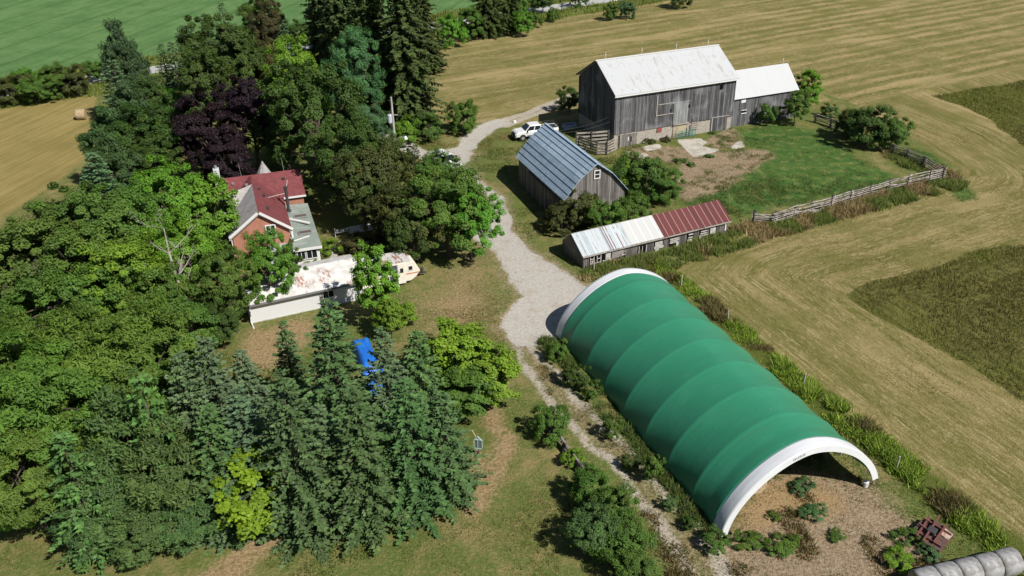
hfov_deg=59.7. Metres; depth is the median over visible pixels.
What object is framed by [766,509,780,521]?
weed clump
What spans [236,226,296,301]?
leafy tree
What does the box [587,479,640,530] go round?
shrub
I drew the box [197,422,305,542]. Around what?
leafy tree
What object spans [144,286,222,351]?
leafy tree
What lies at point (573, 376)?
shrub
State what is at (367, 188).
leafy tree
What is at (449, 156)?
parked suv
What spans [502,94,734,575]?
dirt track
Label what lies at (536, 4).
shrub
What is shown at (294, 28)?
shrub
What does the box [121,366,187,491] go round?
spruce tree
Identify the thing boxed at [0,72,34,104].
shrub
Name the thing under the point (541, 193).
side door
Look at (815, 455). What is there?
weed clump
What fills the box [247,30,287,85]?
leafy tree
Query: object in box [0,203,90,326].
leafy tree
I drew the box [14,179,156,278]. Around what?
leafy tree
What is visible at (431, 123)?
shrub
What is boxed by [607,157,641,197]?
shrub
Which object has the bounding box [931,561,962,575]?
round bale
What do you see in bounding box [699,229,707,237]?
window
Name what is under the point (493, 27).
spruce tree
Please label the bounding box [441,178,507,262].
leafy tree
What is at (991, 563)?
round bale
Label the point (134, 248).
leafy tree
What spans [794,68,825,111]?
leafy tree
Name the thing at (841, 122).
shrub
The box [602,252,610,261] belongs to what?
window
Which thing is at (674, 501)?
shrub
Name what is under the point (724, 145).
barnyard weeds
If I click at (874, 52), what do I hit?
hay field
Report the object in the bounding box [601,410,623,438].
shrub
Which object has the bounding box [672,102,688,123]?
sliding door
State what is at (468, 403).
leafy tree
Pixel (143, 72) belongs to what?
cedar tree
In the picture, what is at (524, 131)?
pickup truck
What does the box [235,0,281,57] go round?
leafy tree
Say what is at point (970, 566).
round bale
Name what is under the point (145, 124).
leafy tree
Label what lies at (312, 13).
spruce tree
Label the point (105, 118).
cedar tree
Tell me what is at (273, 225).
gable window
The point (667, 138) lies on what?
weed clump
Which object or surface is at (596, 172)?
gable window
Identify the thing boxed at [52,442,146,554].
cedar tree
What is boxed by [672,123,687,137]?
doorway
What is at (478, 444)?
hose reel
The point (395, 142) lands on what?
leafy tree
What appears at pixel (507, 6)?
spruce tree
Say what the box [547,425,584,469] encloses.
rail fence
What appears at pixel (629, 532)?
shrub
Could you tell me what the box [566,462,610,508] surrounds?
shrub
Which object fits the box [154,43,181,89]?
spruce tree
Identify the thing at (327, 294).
window
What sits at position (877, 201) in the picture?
rank grass
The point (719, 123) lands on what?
foundation door
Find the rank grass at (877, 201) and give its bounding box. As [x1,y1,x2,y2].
[577,148,969,282]
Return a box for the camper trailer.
[361,250,425,288]
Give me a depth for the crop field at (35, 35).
185.85 m
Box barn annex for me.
[730,58,798,126]
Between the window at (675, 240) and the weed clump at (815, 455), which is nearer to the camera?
the weed clump at (815, 455)
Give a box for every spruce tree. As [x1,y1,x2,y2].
[40,431,129,575]
[78,151,119,220]
[100,57,131,128]
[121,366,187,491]
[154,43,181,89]
[162,349,228,448]
[164,42,182,95]
[172,32,201,98]
[182,23,212,90]
[182,403,279,554]
[188,335,259,444]
[195,470,255,556]
[198,12,221,67]
[217,0,230,51]
[217,384,294,544]
[226,349,275,443]
[249,368,353,572]
[267,320,316,422]
[277,23,300,81]
[277,424,336,544]
[296,298,389,469]
[297,403,374,544]
[300,0,335,74]
[314,0,363,98]
[314,387,426,556]
[340,0,399,116]
[354,0,394,60]
[361,325,421,450]
[361,422,410,524]
[369,0,446,135]
[369,377,462,545]
[394,330,459,438]
[399,144,428,207]
[406,0,448,73]
[416,393,493,524]
[466,0,515,39]
[499,0,523,33]
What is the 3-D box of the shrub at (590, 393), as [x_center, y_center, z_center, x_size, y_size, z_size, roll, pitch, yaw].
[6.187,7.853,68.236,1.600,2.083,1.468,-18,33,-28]
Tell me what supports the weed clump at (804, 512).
on the ground at (514, 453)
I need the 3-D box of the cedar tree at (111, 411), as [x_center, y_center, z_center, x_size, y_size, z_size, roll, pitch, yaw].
[-24.589,10.410,56.391,7.803,10.208,6.472,6,30,12]
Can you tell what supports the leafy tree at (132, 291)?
on the ground at (514, 453)
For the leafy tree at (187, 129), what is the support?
on the ground at (514, 453)
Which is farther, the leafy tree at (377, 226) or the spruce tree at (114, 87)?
the spruce tree at (114, 87)
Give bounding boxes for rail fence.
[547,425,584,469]
[750,167,946,223]
[813,112,862,140]
[890,143,944,177]
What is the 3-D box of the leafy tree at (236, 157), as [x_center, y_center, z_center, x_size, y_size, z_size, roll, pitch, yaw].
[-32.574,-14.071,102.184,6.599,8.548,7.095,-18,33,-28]
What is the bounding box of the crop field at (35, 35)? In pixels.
[0,0,478,77]
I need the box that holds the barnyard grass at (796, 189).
[685,123,978,214]
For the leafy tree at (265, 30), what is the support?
on the ground at (514, 453)
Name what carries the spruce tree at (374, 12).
on the ground at (514, 453)
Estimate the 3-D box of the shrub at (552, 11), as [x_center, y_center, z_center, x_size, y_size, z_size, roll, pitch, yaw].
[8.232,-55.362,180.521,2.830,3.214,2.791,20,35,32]
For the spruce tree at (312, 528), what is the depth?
55.82 m
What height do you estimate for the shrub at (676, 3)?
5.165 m
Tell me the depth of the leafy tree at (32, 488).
52.78 m
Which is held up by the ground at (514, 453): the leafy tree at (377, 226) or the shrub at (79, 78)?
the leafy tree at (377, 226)
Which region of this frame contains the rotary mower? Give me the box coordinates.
[913,515,953,553]
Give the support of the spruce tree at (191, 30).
on the ground at (514, 453)
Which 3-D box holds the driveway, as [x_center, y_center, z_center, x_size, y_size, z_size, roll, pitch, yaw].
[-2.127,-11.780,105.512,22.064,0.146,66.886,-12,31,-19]
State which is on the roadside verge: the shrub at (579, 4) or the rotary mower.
the shrub at (579, 4)
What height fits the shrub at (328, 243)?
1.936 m
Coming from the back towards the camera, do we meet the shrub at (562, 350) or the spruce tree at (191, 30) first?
the spruce tree at (191, 30)
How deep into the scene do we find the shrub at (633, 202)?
94.34 m
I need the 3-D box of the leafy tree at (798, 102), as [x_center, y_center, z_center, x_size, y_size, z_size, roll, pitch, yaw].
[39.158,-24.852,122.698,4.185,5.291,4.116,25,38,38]
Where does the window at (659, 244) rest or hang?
in the long shed
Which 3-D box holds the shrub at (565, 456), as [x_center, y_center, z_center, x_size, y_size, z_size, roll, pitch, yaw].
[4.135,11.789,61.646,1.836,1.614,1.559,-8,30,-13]
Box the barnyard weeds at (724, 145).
[623,127,774,202]
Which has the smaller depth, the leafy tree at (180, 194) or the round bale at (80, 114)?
the leafy tree at (180, 194)
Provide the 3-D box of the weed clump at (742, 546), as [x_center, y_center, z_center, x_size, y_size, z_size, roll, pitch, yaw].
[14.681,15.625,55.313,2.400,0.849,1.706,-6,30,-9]
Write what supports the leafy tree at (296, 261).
on the ground at (514, 453)
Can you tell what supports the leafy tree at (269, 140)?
on the ground at (514, 453)
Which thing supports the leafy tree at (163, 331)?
on the ground at (514, 453)
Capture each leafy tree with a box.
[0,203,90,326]
[0,257,128,363]
[0,299,164,431]
[0,324,123,486]
[0,394,90,529]
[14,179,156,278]
[30,361,181,474]
[34,220,146,309]
[65,291,213,421]
[67,226,175,325]
[80,177,174,260]
[101,100,181,168]
[107,259,200,330]
[119,337,225,432]
[121,130,183,196]
[122,154,215,258]
[131,74,172,117]
[138,205,224,302]
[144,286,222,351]
[159,86,191,135]
[170,89,253,166]
[174,45,239,123]
[176,13,253,122]
[183,171,240,251]
[185,238,261,331]
[194,294,245,348]
[195,125,258,180]
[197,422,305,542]
[209,74,282,170]
[213,36,267,95]
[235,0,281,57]
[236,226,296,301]
[246,0,291,47]
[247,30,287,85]
[248,88,315,169]
[255,58,368,185]
[260,33,330,109]
[278,239,308,275]
[296,105,379,197]
[320,23,387,105]
[330,138,414,215]
[331,158,382,235]
[345,102,392,147]
[349,239,401,326]
[358,192,402,251]
[367,168,453,260]
[371,298,406,339]
[373,133,412,184]
[382,205,432,262]
[396,155,486,258]
[413,147,457,201]
[413,316,497,394]
[438,362,499,416]
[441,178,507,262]
[454,342,522,406]
[780,90,812,124]
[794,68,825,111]
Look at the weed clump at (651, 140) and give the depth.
117.71 m
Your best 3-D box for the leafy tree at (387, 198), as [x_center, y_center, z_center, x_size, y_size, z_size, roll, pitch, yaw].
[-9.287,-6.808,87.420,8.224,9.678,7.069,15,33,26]
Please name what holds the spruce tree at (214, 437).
on the ground at (514, 453)
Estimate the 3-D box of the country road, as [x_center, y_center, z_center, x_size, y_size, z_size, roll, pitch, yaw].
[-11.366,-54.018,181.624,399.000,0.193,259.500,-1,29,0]
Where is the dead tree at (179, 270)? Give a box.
[130,210,198,332]
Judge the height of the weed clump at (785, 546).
0.984 m
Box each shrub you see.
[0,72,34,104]
[0,459,52,531]
[9,65,36,83]
[13,74,63,102]
[34,60,76,97]
[52,62,91,94]
[80,60,103,80]
[287,18,313,49]
[319,237,342,254]
[336,230,367,253]
[357,230,390,251]
[378,298,419,328]
[390,114,419,145]
[411,112,442,140]
[434,13,468,48]
[443,98,479,133]
[457,4,486,39]
[510,0,533,16]
[512,8,534,36]
[526,9,543,27]
[526,404,572,447]
[528,0,552,13]
[541,200,576,235]
[545,337,568,362]
[546,7,559,21]
[554,85,578,110]
[558,446,585,467]
[559,359,591,388]
[560,188,599,228]
[561,499,622,553]
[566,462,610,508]
[569,0,589,7]
[581,379,602,399]
[585,199,628,227]
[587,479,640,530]
[588,508,659,563]
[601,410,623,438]
[602,2,619,19]
[606,545,664,575]
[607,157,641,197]
[612,150,672,203]
[617,0,638,19]
[618,189,653,221]
[619,452,641,470]
[642,454,666,482]
[647,166,684,204]
[658,491,679,511]
[670,0,692,8]
[682,514,699,530]
[700,523,731,555]
[758,103,778,125]
[819,102,839,116]
[832,108,857,136]
[843,104,898,148]
[869,116,915,148]
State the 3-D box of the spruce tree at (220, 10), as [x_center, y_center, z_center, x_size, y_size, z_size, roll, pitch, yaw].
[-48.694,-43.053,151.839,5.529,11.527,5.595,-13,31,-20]
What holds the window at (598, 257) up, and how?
in the long shed
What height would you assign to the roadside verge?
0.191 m
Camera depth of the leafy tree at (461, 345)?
65.88 m
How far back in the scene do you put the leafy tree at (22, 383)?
54.41 m
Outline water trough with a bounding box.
[562,122,576,129]
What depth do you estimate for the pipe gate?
119.67 m
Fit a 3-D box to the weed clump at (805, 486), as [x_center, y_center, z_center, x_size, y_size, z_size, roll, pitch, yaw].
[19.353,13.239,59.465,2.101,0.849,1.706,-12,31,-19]
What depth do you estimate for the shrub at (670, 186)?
99.10 m
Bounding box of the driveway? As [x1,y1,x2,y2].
[373,119,585,344]
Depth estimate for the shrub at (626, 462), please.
61.14 m
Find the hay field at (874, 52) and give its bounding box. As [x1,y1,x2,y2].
[0,0,1023,559]
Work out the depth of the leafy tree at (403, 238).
84.73 m
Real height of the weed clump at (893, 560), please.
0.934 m
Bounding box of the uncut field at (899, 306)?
[848,80,1023,398]
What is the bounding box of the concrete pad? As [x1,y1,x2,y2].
[639,138,744,158]
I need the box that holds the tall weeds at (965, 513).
[631,249,1023,574]
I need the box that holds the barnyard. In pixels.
[635,125,975,213]
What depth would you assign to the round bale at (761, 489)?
58.99 m
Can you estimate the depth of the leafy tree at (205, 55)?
115.27 m
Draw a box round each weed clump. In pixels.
[643,138,655,143]
[661,135,671,142]
[673,158,688,162]
[703,154,714,157]
[732,529,765,550]
[763,531,800,558]
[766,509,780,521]
[788,475,816,497]
[798,502,828,521]
[805,452,823,459]
[826,526,846,543]
[883,544,914,574]
[888,526,923,547]
[915,540,941,563]
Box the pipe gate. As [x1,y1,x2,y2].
[675,125,695,138]
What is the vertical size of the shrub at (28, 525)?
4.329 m
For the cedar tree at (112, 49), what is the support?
on the ground at (514, 453)
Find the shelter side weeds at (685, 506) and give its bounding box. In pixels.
[535,332,714,535]
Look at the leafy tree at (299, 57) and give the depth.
116.29 m
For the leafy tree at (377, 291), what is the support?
on the ground at (514, 453)
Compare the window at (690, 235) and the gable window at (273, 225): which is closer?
the gable window at (273, 225)
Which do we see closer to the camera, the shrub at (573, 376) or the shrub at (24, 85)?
the shrub at (573, 376)
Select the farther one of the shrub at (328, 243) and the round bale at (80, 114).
the round bale at (80, 114)
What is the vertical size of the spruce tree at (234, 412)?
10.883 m
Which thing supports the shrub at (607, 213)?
on the ground at (514, 453)
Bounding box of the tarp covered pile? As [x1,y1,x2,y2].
[350,337,382,376]
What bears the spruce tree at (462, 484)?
on the ground at (514, 453)
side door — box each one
[536,181,546,210]
[549,193,560,214]
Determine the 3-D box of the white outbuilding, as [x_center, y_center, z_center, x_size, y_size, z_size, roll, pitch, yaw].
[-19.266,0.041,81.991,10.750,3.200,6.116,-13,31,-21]
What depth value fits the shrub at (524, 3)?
178.70 m
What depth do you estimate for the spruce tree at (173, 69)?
132.98 m
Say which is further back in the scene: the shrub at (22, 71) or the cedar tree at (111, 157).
the shrub at (22, 71)
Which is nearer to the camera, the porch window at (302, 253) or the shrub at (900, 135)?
the porch window at (302, 253)
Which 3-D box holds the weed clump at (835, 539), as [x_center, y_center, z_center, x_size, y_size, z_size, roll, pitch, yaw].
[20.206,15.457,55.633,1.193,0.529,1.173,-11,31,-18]
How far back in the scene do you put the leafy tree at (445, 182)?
84.66 m
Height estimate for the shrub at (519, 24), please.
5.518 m
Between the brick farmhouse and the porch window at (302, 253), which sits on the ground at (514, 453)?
the brick farmhouse
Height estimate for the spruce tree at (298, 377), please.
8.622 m
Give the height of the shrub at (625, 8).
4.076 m
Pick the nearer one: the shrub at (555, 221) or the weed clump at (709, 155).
the shrub at (555, 221)
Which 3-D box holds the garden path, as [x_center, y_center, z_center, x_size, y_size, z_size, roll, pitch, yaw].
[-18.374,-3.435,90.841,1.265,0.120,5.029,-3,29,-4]
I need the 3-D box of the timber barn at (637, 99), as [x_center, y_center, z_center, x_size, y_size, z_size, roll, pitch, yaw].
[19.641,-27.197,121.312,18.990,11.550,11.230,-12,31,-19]
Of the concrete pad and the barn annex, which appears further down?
the concrete pad
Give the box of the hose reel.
[472,430,482,455]
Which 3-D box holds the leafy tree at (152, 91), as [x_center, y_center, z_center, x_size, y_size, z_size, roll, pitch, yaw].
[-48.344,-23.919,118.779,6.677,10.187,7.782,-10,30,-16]
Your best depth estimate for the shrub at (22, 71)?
140.29 m
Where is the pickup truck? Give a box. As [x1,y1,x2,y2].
[511,120,558,140]
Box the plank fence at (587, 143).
[576,130,618,155]
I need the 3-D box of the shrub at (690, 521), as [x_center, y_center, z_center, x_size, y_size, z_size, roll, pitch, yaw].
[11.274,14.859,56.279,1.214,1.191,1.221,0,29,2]
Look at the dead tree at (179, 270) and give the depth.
73.90 m
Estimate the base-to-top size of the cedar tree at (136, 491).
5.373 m
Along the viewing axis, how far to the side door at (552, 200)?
97.00 m
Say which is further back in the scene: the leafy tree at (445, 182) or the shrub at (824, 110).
the shrub at (824, 110)
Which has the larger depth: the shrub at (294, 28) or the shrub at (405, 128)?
the shrub at (294, 28)
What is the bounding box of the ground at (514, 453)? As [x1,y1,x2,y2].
[0,65,1023,575]
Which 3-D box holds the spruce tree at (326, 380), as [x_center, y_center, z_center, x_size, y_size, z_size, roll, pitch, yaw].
[-11.695,6.640,60.002,8.174,14.026,8.590,-26,38,-38]
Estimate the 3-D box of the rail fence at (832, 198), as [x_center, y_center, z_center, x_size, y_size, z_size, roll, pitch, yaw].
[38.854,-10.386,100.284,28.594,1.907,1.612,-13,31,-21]
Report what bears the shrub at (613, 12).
on the hay field at (874, 52)
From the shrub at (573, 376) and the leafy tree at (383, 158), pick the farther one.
the leafy tree at (383, 158)
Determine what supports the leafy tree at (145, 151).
on the ground at (514, 453)
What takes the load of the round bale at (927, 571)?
on the ground at (514, 453)
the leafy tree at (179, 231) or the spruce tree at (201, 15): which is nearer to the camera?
the leafy tree at (179, 231)
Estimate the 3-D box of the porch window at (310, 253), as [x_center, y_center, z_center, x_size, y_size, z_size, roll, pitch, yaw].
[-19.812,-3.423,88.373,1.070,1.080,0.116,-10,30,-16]
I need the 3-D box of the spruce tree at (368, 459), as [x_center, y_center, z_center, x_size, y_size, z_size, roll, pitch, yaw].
[-9.297,10.751,54.992,6.893,11.329,7.291,25,38,38]
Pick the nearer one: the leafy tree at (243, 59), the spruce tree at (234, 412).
the spruce tree at (234, 412)
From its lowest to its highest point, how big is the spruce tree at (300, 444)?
13.060 m
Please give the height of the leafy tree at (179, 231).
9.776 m
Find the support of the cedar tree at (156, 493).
on the ground at (514, 453)
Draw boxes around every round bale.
[74,109,86,119]
[753,482,766,494]
[907,566,940,575]
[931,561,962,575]
[952,557,984,575]
[970,552,1004,575]
[991,547,1023,575]
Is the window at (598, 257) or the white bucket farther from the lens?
the window at (598, 257)
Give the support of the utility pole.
on the ground at (514, 453)
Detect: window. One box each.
[265,224,275,237]
[297,251,305,259]
[306,249,317,258]
[322,290,334,298]
[589,254,600,264]
[594,170,600,178]
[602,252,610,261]
[638,245,646,253]
[654,240,663,250]
[669,236,678,246]
[686,232,693,242]
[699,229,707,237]
[709,226,716,234]
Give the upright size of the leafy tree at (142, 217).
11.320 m
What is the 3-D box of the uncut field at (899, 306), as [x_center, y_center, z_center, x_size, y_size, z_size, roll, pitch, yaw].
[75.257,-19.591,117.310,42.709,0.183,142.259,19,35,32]
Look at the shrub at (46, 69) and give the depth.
138.00 m
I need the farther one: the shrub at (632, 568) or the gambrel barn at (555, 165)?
the gambrel barn at (555, 165)
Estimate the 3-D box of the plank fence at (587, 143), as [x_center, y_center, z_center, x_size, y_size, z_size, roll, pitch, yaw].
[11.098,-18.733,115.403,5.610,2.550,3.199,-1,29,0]
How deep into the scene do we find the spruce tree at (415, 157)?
98.15 m
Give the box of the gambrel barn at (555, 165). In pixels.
[515,123,628,228]
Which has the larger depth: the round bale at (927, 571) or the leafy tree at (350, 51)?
the leafy tree at (350, 51)
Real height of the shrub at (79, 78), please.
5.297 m
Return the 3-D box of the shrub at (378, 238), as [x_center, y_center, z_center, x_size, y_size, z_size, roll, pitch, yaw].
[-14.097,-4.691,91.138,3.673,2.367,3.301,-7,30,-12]
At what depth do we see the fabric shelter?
62.88 m
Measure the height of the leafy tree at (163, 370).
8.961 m
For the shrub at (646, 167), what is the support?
on the ground at (514, 453)
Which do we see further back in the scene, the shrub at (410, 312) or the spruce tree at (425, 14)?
the spruce tree at (425, 14)
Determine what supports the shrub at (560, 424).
on the ground at (514, 453)
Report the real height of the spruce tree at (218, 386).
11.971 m
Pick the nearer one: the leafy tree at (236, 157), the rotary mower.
the rotary mower
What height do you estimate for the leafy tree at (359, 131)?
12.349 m
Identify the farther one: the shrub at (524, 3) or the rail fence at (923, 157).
the shrub at (524, 3)
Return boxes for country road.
[2,0,620,96]
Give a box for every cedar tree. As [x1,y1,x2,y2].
[46,502,129,563]
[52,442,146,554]
[68,377,181,495]
[75,106,140,176]
[88,129,143,193]
[97,18,154,103]
[99,460,153,539]
[103,488,184,569]
[110,77,157,141]
[111,411,215,532]
[112,38,159,84]
[145,460,217,533]
[149,485,220,555]
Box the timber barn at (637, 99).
[576,39,739,146]
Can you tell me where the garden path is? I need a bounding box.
[330,244,337,257]
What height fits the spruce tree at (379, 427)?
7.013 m
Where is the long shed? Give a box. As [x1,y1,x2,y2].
[561,200,731,268]
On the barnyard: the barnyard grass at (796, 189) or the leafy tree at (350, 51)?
the barnyard grass at (796, 189)
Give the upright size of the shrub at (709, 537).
1.620 m
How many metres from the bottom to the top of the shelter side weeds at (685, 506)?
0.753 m
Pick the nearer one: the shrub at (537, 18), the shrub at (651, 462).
the shrub at (651, 462)
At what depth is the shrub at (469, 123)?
121.00 m
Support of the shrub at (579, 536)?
on the ground at (514, 453)
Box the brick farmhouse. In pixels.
[213,159,321,265]
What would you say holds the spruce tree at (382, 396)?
on the ground at (514, 453)
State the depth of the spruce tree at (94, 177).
94.73 m
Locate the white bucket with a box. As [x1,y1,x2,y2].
[863,480,868,487]
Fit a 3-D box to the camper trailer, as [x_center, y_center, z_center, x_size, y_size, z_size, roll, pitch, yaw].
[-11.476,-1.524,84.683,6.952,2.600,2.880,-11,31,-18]
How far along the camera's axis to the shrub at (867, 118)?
113.61 m
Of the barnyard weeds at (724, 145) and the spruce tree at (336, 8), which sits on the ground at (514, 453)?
the spruce tree at (336, 8)
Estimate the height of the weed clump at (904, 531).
0.856 m
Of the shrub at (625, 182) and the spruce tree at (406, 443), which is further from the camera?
the shrub at (625, 182)
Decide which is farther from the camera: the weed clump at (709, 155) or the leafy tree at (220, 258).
the weed clump at (709, 155)
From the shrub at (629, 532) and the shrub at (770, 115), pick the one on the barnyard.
the shrub at (770, 115)
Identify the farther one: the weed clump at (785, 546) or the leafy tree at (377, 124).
the leafy tree at (377, 124)
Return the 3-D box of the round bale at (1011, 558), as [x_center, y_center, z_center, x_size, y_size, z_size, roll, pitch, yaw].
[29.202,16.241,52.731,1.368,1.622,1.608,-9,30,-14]
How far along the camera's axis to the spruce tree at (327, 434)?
55.03 m
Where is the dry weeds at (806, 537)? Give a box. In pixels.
[534,364,946,575]
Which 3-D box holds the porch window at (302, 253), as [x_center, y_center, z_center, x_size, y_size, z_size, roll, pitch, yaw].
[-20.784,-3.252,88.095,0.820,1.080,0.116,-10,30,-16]
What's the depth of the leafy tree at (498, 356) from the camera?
65.89 m
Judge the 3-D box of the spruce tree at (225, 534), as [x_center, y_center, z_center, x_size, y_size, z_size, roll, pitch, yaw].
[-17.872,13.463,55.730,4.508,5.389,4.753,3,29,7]
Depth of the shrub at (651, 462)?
59.39 m
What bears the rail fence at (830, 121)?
on the ground at (514, 453)
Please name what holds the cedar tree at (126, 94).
on the ground at (514, 453)
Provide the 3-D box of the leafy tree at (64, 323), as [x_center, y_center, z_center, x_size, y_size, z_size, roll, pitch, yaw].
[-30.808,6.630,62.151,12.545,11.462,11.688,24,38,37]
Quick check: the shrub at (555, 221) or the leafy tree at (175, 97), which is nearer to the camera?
the shrub at (555, 221)
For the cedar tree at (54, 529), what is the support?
on the ground at (514, 453)
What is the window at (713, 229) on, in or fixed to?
in the long shed
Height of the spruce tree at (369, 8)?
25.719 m
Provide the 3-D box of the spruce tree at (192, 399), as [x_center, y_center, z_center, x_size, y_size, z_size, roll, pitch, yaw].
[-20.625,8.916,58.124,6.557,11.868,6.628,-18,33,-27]
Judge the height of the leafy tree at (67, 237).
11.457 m
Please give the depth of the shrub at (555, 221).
93.19 m
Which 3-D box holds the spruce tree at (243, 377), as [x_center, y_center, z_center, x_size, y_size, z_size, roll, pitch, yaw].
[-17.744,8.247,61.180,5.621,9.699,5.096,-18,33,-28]
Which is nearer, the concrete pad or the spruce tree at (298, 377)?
the spruce tree at (298, 377)
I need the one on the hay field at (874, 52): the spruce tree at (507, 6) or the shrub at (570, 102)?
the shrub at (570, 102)
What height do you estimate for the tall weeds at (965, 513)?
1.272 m
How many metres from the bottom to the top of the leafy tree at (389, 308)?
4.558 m
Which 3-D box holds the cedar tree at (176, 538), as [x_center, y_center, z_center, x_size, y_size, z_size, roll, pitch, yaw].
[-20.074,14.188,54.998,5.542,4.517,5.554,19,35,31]
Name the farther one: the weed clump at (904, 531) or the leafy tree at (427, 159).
the leafy tree at (427, 159)
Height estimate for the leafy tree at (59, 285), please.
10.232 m
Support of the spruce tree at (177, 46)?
on the ground at (514, 453)
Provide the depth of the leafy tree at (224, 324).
73.68 m
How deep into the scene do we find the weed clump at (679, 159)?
111.72 m
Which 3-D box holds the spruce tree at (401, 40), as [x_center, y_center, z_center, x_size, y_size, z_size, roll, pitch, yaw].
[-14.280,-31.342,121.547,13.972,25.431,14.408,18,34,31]
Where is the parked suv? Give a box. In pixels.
[431,149,461,169]
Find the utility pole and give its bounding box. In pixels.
[387,97,407,139]
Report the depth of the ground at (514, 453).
61.07 m
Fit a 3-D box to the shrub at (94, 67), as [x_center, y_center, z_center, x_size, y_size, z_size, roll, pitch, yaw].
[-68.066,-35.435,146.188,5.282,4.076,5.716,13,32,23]
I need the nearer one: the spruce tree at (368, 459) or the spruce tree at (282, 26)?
the spruce tree at (368, 459)
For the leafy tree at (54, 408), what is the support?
on the ground at (514, 453)
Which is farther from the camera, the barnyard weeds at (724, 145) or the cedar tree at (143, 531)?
the barnyard weeds at (724, 145)
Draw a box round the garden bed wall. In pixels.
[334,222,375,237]
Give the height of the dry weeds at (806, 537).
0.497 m
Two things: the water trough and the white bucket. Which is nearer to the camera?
the white bucket
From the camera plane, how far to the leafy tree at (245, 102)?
105.40 m
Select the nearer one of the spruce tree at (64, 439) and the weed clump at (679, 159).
the spruce tree at (64, 439)
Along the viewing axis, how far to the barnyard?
109.85 m
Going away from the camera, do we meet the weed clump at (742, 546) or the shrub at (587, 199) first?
the weed clump at (742, 546)
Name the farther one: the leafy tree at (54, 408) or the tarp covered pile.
the tarp covered pile
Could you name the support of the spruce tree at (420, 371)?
on the ground at (514, 453)
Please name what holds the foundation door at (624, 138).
in the timber barn at (637, 99)
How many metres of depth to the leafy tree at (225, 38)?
120.31 m
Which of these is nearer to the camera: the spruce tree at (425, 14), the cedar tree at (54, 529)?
the cedar tree at (54, 529)
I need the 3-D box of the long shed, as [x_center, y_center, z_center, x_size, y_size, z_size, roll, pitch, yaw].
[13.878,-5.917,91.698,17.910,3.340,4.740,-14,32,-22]
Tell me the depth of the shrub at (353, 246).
90.49 m
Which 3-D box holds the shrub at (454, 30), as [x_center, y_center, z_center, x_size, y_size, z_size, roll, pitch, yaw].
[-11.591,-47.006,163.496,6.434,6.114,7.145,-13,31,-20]
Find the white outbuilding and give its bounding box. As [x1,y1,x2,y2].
[239,254,363,328]
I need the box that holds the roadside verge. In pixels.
[0,0,669,109]
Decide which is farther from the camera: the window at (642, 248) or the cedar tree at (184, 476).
the window at (642, 248)
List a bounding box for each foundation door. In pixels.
[621,133,636,146]
[712,116,726,131]
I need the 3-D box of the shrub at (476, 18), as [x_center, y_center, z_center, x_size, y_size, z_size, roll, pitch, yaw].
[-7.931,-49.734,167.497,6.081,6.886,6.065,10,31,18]
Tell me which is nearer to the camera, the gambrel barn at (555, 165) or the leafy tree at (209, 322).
the leafy tree at (209, 322)
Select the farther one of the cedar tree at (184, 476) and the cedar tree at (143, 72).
the cedar tree at (143, 72)
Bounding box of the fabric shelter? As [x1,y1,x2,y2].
[556,268,877,536]
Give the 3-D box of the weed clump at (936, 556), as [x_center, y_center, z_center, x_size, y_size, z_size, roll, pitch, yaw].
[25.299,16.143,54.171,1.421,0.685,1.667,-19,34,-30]

